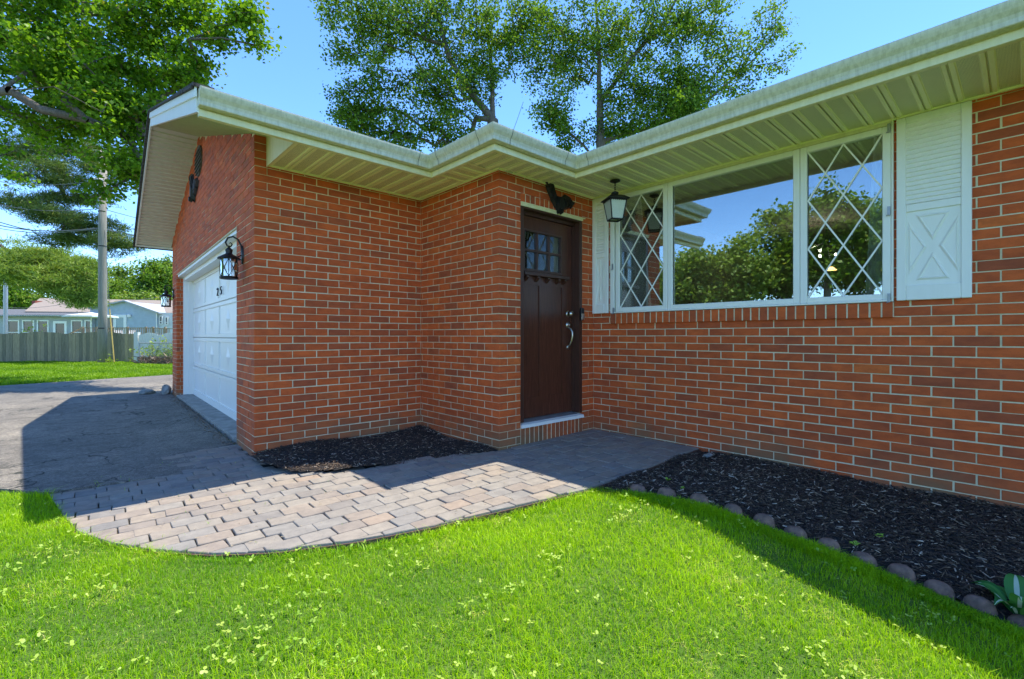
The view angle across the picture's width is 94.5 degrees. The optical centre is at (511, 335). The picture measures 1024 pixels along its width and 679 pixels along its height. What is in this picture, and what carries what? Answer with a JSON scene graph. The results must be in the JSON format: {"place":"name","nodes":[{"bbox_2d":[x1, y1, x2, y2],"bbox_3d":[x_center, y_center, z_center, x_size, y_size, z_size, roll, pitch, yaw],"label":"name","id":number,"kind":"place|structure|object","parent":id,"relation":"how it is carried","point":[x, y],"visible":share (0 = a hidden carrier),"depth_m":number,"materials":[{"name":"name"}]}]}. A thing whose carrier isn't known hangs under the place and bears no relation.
{"place":"outdoors","nodes":[
{"label":"outdoors","id":0,"kind":"place"},
{"bbox_2d":[0,360,172,385],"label":"grass","id":1,"kind":"structure","parent":0,"point":[21,372],"depth_m":14.00,"materials":[{"name":"green plant"}]},
{"bbox_2d":[0,375,248,494],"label":"driveway","id":2,"kind":"structure","parent":0,"point":[65,436],"depth_m":5.07,"materials":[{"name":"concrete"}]},
{"bbox_2d":[138,389,155,394],"bbox_3d":[-6.645,1.029,8.628,0.270,0.136,0.230,0,0,-43],"label":"rock","id":3,"kind":"object","parent":2,"relation":"on","point":[145,391],"visible":0.79,"depth_m":8.56,"materials":[{"name":"grey stone"}]},
{"bbox_2d":[161,385,170,393],"bbox_3d":[-6.286,1.000,8.611,0.149,0.231,0.197,0,0,-43],"label":"rock","id":4,"kind":"object","parent":2,"relation":"on","point":[165,389],"visible":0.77,"depth_m":8.56,"materials":[{"name":"grey stone"}]},
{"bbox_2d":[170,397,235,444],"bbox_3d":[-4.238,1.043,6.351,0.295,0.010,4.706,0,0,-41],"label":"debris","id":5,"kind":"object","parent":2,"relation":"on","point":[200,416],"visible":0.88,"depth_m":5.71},
{"bbox_2d":[50,429,698,554],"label":"path","id":6,"kind":"structure","parent":0,"point":[298,516],"depth_m":3.13,"materials":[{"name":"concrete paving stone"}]},
{"bbox_2d":[251,425,497,471],"bbox_3d":[-1.178,1.015,4.138,1.700,0.070,1.300,0,0,-43],"label":"mulch bed","id":7,"kind":"object","parent":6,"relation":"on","point":[348,451],"visible":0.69,"depth_m":4.17,"materials":[{"name":"black plant"}]},
{"bbox_2d":[0,0,1006,293],"label":"sky","id":8,"kind":"structure","parent":0,"point":[835,30],"materials":[{"name":"blue"}]},
{"bbox_2d":[0,427,1023,678],"bbox_3d":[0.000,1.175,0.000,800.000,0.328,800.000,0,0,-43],"label":"ground","id":9,"kind":"structure","parent":0,"point":[160,637],"depth_m":1.89,"materials":[{"name":"plant"}]},
{"bbox_2d":[3,283,7,333],"bbox_3d":[-33.145,-1.790,31.000,0.260,4.040,0.247,0,0,-43],"label":"metal post","id":10,"kind":"object","parent":9,"relation":"on","point":[5,310],"visible":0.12,"depth_m":30.92,"materials":[{"name":"metal"}]},
{"bbox_2d":[8,297,156,307],"bbox_3d":[-31.488,-3.026,36.352,15.661,1.942,0.755,0,0,-15],"label":"power line","id":11,"kind":"object","parent":10,"relation":"attached to","point":[64,304],"visible":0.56,"depth_m":36.02,"materials":[{"name":"metal"}]},
{"bbox_2d":[0,282,48,308],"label":"tree","id":12,"kind":"object","parent":9,"relation":"on","point":[21,297],"visible":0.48,"depth_m":47.02,"materials":[{"name":"green plant"}]},
{"bbox_2d":[1,290,49,308],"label":"tree","id":13,"kind":"object","parent":9,"relation":"on","point":[35,297],"visible":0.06,"depth_m":49.41,"materials":[{"name":"green plant"}]},
{"bbox_2d":[16,320,46,332],"bbox_3d":[-20.698,0.042,20.505,1.630,1.421,1.593,0,0,-43],"label":"shrub","id":14,"kind":"object","parent":9,"relation":"on","point":[32,328],"visible":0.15,"depth_m":20.38,"materials":[{"name":"green plant"}]},
{"bbox_2d":[0,309,94,333],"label":"neighbour house","id":15,"kind":"structure","parent":9,"relation":"on","point":[19,320],"depth_m":35.59,"materials":[{"name":"grey"}]},
{"bbox_2d":[8,320,19,333],"bbox_3d":[-37.462,-0.384,35.580,0.903,1.614,0.060,0,0,0],"label":"window","id":16,"kind":"structure","parent":15,"relation":"in","point":[13,325],"depth_m":35.59,"materials":[{"name":"grey glass"}]},
{"bbox_2d":[22,320,33,332],"bbox_3d":[-36.338,-0.384,35.580,0.884,1.614,0.060,0,0,0],"label":"window","id":17,"kind":"structure","parent":15,"relation":"in","point":[25,323],"depth_m":35.59,"materials":[{"name":"glass"}]},
{"bbox_2d":[37,320,48,331],"bbox_3d":[-35.233,-0.384,35.580,0.865,1.614,0.060,0,0,0],"label":"window","id":18,"kind":"structure","parent":15,"relation":"in","point":[40,327],"depth_m":35.59,"materials":[{"name":"grey glass"}]},
{"bbox_2d":[53,321,66,333],"bbox_3d":[-33.946,0.077,35.580,1.018,2.383,0.060,0,0,0],"label":"door","id":19,"kind":"structure","parent":15,"relation":"in","point":[58,326],"depth_m":35.57,"materials":[{"name":"white paint"}]},
{"bbox_2d":[71,320,82,333],"bbox_3d":[-32.687,-0.384,35.580,0.846,1.614,0.060,0,0,0],"label":"window","id":20,"kind":"structure","parent":15,"relation":"in","point":[75,324],"depth_m":35.59,"materials":[{"name":"grey glass"}]},
{"bbox_2d":[84,320,90,332],"bbox_3d":[-31.841,-0.384,35.580,0.500,1.614,0.060,0,0,0],"label":"window","id":21,"kind":"structure","parent":15,"relation":"in","point":[87,323],"depth_m":35.55,"materials":[{"name":"white paint"}]},
{"bbox_2d":[0,236,118,310],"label":"tree","id":22,"kind":"object","parent":9,"relation":"on","point":[60,275],"visible":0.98,"depth_m":24.22,"materials":[{"name":"green plant"}]},
{"bbox_2d":[0,332,133,361],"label":"wooden fence","id":23,"kind":"object","parent":9,"relation":"on","point":[43,346],"visible":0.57,"depth_m":19.30,"materials":[{"name":"grey wood"}]},
{"bbox_2d":[0,93,150,260],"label":"pine tree","id":24,"kind":"object","parent":9,"relation":"on","point":[57,171],"visible":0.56,"depth_m":19.76,"materials":[{"name":"green plant"}]},
{"bbox_2d":[46,253,127,298],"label":"tree","id":25,"kind":"object","parent":9,"relation":"on","point":[112,291],"visible":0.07,"depth_m":52.41,"materials":[{"name":"green plant"}]},
{"bbox_2d":[62,312,118,331],"bbox_3d":[-25.326,-0.209,28.500,2.389,2.417,2.389,0,0,-20],"label":"patio umbrella","id":26,"kind":"object","parent":9,"relation":"on","point":[91,315],"visible":0.59,"depth_m":27.81,"materials":[{"name":"fabric"}]},
{"bbox_2d":[25,298,172,334],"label":"neighbour house","id":27,"kind":"structure","parent":9,"relation":"on","point":[140,314],"depth_m":36.00,"materials":[{"name":"white"}]},
{"bbox_2d":[107,315,112,331],"bbox_3d":[-30.569,-0.136,35.980,0.537,2.839,0.020,0,0,0],"label":"doorway","id":28,"kind":"structure","parent":27,"relation":"in","point":[108,319],"depth_m":35.97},
{"bbox_2d":[113,315,126,333],"bbox_3d":[-29.780,-0.165,35.980,0.991,2.895,0.060,0,0,0],"label":"patio door","id":29,"kind":"structure","parent":27,"relation":"in","point":[121,321],"depth_m":35.95,"materials":[{"name":"white paint"}]},
{"bbox_2d":[159,316,162,323],"bbox_3d":[-26.745,-1.208,36.080,0.253,0.624,0.060,0,0,0],"label":"window","id":30,"kind":"structure","parent":27,"relation":"in","point":[160,317],"depth_m":36.07,"materials":[{"name":"glass"}]},
{"bbox_2d":[165,317,168,324],"bbox_3d":[-26.307,-1.150,36.080,0.234,0.585,0.060,0,0,0],"label":"window","id":31,"kind":"structure","parent":27,"relation":"in","point":[166,318],"depth_m":36.05,"materials":[{"name":"glass"}]},
{"bbox_2d":[93,149,107,362],"bbox_3d":[-16.044,-3.050,18.452,0.431,8.402,0.309,0,0,-43],"label":"utility pole","id":32,"kind":"object","parent":9,"relation":"on","point":[102,293],"visible":0.8,"depth_m":18.40,"materials":[{"name":"grey wood"}]},
{"bbox_2d":[0,181,129,186],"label":"power line","id":33,"kind":"object","parent":32,"relation":"attached to","point":[48,185],"visible":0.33,"depth_m":18.70,"materials":[{"name":"metal"}]},
{"bbox_2d":[0,225,132,235],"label":"power line","id":34,"kind":"object","parent":32,"relation":"attached to","point":[57,230],"visible":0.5,"depth_m":18.68,"materials":[{"name":"metal"}]},
{"bbox_2d":[0,228,133,234],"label":"power line","id":35,"kind":"object","parent":32,"relation":"attached to","point":[56,232],"visible":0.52,"depth_m":18.70,"materials":[{"name":"metal"}]},
{"bbox_2d":[0,204,135,217],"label":"power line","id":36,"kind":"object","parent":32,"relation":"attached to","point":[67,210],"visible":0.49,"depth_m":18.70,"materials":[{"name":"metal"}]},
{"bbox_2d":[105,237,114,361],"bbox_3d":[-15.515,-1.870,18.263,0.988,5.741,0.066,0,0,32],"label":"guy wire","id":37,"kind":"object","parent":32,"relation":"attached to","point":[110,314],"visible":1,"depth_m":18.21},
{"bbox_2d":[92,354,117,362],"bbox_3d":[-15.990,0.938,18.619,0.790,0.464,0.785,0,0,-43],"label":"shrub","id":38,"kind":"object","parent":9,"relation":"on","point":[108,360],"visible":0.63,"depth_m":18.62,"materials":[{"name":"green plant"}]},
{"bbox_2d":[69,327,172,334],"bbox_3d":[-24.665,-0.243,31.490,6.843,0.681,3.020,0,0,0],"label":"fence","id":39,"kind":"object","parent":9,"relation":"on","point":[165,329],"depth_m":30.03,"materials":[{"name":"grey wood"}]},
{"bbox_2d":[107,261,139,295],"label":"tree","id":40,"kind":"object","parent":9,"relation":"on","point":[122,274],"visible":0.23,"depth_m":55.31,"materials":[{"name":"green plant"}]},
{"bbox_2d":[107,285,172,300],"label":"tree","id":41,"kind":"object","parent":9,"relation":"on","point":[139,295],"visible":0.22,"depth_m":48.91,"materials":[{"name":"green plant"}]},
{"bbox_2d":[0,0,286,211],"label":"maple tree","id":42,"kind":"object","parent":9,"relation":"on","point":[48,53],"visible":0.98,"depth_m":10.12,"materials":[{"name":"green plant"}]},
{"bbox_2d":[122,255,172,297],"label":"tree","id":43,"kind":"object","parent":9,"relation":"on","point":[155,274],"visible":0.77,"depth_m":51.22,"materials":[{"name":"green plant"}]},
{"bbox_2d":[124,335,172,360],"bbox_3d":[-14.035,0.578,18.668,1.961,1.235,1.348,0,0,-7],"label":"shrub","id":44,"kind":"object","parent":9,"relation":"on","point":[153,352],"visible":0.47,"depth_m":18.48,"materials":[{"name":"green plant"}]},
{"bbox_2d":[129,353,172,363],"bbox_3d":[-13.279,0.917,17.892,1.923,0.562,1.034,0,0,2],"label":"brush pile","id":45,"kind":"object","parent":9,"relation":"on","point":[155,359],"visible":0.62,"depth_m":17.75,"materials":[{"name":"brown wood"}]},
{"bbox_2d":[134,332,172,361],"bbox_3d":[-14.293,0.485,19.140,1.881,1.270,0.140,0,0,0],"label":"picket fence","id":46,"kind":"object","parent":9,"relation":"on","point":[143,338],"visible":0.3,"depth_m":19.10,"materials":[{"name":"white wood"}]},
{"bbox_2d":[135,253,172,300],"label":"tree","id":47,"kind":"object","parent":9,"relation":"on","point":[167,260],"visible":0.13,"depth_m":53.06,"materials":[{"name":"green plant"}]},
{"bbox_2d":[138,342,172,356],"bbox_3d":[-13.556,0.670,18.200,1.591,0.860,0.056,0,0,0],"label":"chain link fence","id":48,"kind":"object","parent":9,"relation":"on","point":[139,344],"visible":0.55,"depth_m":18.20,"materials":[{"name":"metal"}]},
{"bbox_2d":[153,337,172,358],"bbox_3d":[-13.385,0.594,18.536,1.269,1.118,1.152,0,0,-43],"label":"shrub","id":49,"kind":"object","parent":9,"relation":"on","point":[166,352],"visible":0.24,"depth_m":18.50,"materials":[{"name":"green plant"}]},
{"bbox_2d":[176,394,236,444],"bbox_3d":[-4.125,1.072,6.509,0.320,0.100,4.800,0,0,-41],"label":"concrete apron","id":50,"kind":"object","parent":9,"relation":"on","point":[220,420],"visible":0.31,"depth_m":6.08,"materials":[{"name":"grey concrete"}]},
{"bbox_2d":[31,487,603,563],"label":"grass","id":51,"kind":"structure","parent":9,"relation":"on","point":[316,555],"depth_m":2.49,"materials":[{"name":"green plant"}]},
{"bbox_2d":[59,449,699,557],"bbox_3d":[-0.366,1.089,3.090,4.642,0.135,1.006,0,0,-18],"label":"path edging","id":52,"kind":"object","parent":9,"relation":"on","point":[502,513],"visible":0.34,"depth_m":2.51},
{"bbox_2d":[308,0,554,152],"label":"backyard tree","id":53,"kind":"object","parent":9,"relation":"on","point":[353,116],"visible":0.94,"depth_m":16.23,"materials":[{"name":"green plant"}]},
{"bbox_2d":[0,487,1010,678],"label":"clover","id":54,"kind":"object","parent":9,"relation":"on","point":[22,641],"visible":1,"depth_m":1.86,"materials":[{"name":"green plant"}]},
{"bbox_2d":[133,0,1023,509],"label":"brick house","id":55,"kind":"structure","parent":9,"relation":"on","point":[381,286],"depth_m":4.25,"materials":[{"name":"red brick"}]},
{"bbox_2d":[160,285,173,306],"bbox_3d":[-6.149,-0.717,8.434,0.212,0.399,0.191,0,0,-43],"label":"wall lantern","id":56,"kind":"object","parent":55,"relation":"attached to","point":[165,294],"depth_m":8.41,"materials":[{"name":"black metal"}]},
{"bbox_2d":[188,173,198,201],"bbox_3d":[-4.428,-2.098,6.550,0.075,0.500,0.695,0,0,-41],"label":"eagle plaque","id":57,"kind":"object","parent":55,"relation":"attached to","point":[193,184],"visible":1,"depth_m":6.53,"materials":[{"name":"black metal"}]},
{"bbox_2d":[193,261,236,420],"bbox_3d":[-4.055,0.040,6.570,0.065,2.010,4.680,0,0,-41],"label":"garage door","id":58,"kind":"structure","parent":55,"relation":"in","point":[214,298],"depth_m":6.74,"materials":[{"name":"white plastic"}]},
{"bbox_2d":[217,236,243,279],"bbox_3d":[-2.565,-0.717,4.311,0.212,0.399,0.191,0,0,-43],"label":"wall lantern","id":59,"kind":"object","parent":55,"relation":"attached to","point":[228,256],"depth_m":4.29,"materials":[{"name":"black metal"}]},
{"bbox_2d":[524,215,573,418],"bbox_3d":[0.356,-0.182,4.774,0.788,1.965,0.105,0,0,-43],"label":"front door","id":60,"kind":"structure","parent":55,"relation":"in","point":[548,313],"depth_m":4.81,"materials":[{"name":"brown wood"}]},
{"bbox_2d":[545,182,574,214],"bbox_3d":[0.494,-1.395,4.733,0.515,0.370,0.075,0,0,-43],"label":"eagle plaque","id":61,"kind":"object","parent":55,"relation":"attached to","point":[562,203],"visible":0.93,"depth_m":4.70,"materials":[{"name":"black metal"}]},
{"bbox_2d":[580,308,584,319],"bbox_3d":[0.741,-0.230,4.993,0.048,0.130,0.032,0,0,-43],"label":"doorbell","id":62,"kind":"object","parent":55,"relation":"attached to","point":[582,315],"visible":1,"depth_m":4.98,"materials":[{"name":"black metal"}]},
{"bbox_2d":[601,179,629,221],"bbox_3d":[0.985,-1.294,4.529,0.208,0.383,0.208,0,0,-12],"label":"hanging lantern","id":63,"kind":"object","parent":55,"relation":"hanging from","point":[614,203],"visible":1,"depth_m":4.47,"materials":[{"name":"black metal"}]},
{"bbox_2d":[622,196,650,306],"bbox_3d":[1.264,-0.785,4.875,0.052,1.330,0.410,0,0,-43],"label":"curtain","id":64,"kind":"object","parent":55,"relation":"hanging from","point":[631,267],"visible":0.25,"depth_m":4.88,"materials":[{"name":"fabric"}]},
{"bbox_2d":[610,121,893,313],"bbox_3d":[1.842,-0.851,4.122,0.112,1.254,2.334,0,0,-43],"label":"picture window","id":65,"kind":"structure","parent":55,"relation":"in","point":[800,154],"depth_m":3.67,"materials":[{"name":"white plastic"}]},
{"bbox_2d":[810,222,836,270],"bbox_3d":[3.938,-1.215,6.030,0.535,0.750,0.124,0,0,-9],"label":"chandelier","id":66,"kind":"object","parent":55,"relation":"hanging from","point":[831,268],"visible":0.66,"depth_m":6.07,"materials":[{"name":"beige"}]},
{"bbox_2d":[865,136,881,294],"bbox_3d":[2.671,-0.785,3.350,0.052,1.330,0.300,0,0,-43],"label":"curtain","id":67,"kind":"object","parent":55,"relation":"hanging from","point":[874,268],"visible":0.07,"depth_m":3.41,"materials":[{"name":"fabric"}]},
{"bbox_2d":[517,0,809,153],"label":"backyard tree","id":68,"kind":"object","parent":9,"relation":"on","point":[684,89],"visible":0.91,"depth_m":17.57,"materials":[{"name":"green plant"}]},
{"bbox_2d":[599,449,1023,624],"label":"mulch","id":69,"kind":"object","parent":9,"relation":"on","point":[739,469],"visible":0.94,"depth_m":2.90,"materials":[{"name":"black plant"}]},
{"bbox_2d":[703,453,712,457],"bbox_3d":[1.668,1.010,4.018,0.115,0.035,0.068,0,0,-43],"label":"rock","id":70,"kind":"object","parent":69,"relation":"on","point":[707,455],"visible":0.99,"depth_m":3.98,"materials":[{"name":"grey stone"}]},
{"bbox_2d":[849,540,860,545],"bbox_3d":[1.841,1.118,2.545,0.056,0.018,0.045,0,0,-2],"label":"weed","id":71,"kind":"object","parent":69,"relation":"on","point":[855,542],"visible":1,"depth_m":2.55,"materials":[{"name":"green plant"}]},
{"bbox_2d":[972,574,1023,614],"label":"hosta","id":72,"kind":"object","parent":69,"relation":"on","point":[1013,590],"visible":0.98,"depth_m":2.16,"materials":[{"name":"green plant"}]},
{"bbox_2d":[617,488,1023,643],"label":"edging","id":73,"kind":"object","parent":9,"relation":"on","point":[868,568],"depth_m":2.44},
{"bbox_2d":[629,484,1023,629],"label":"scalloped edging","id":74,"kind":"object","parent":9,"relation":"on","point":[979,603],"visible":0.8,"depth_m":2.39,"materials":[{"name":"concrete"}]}
]}

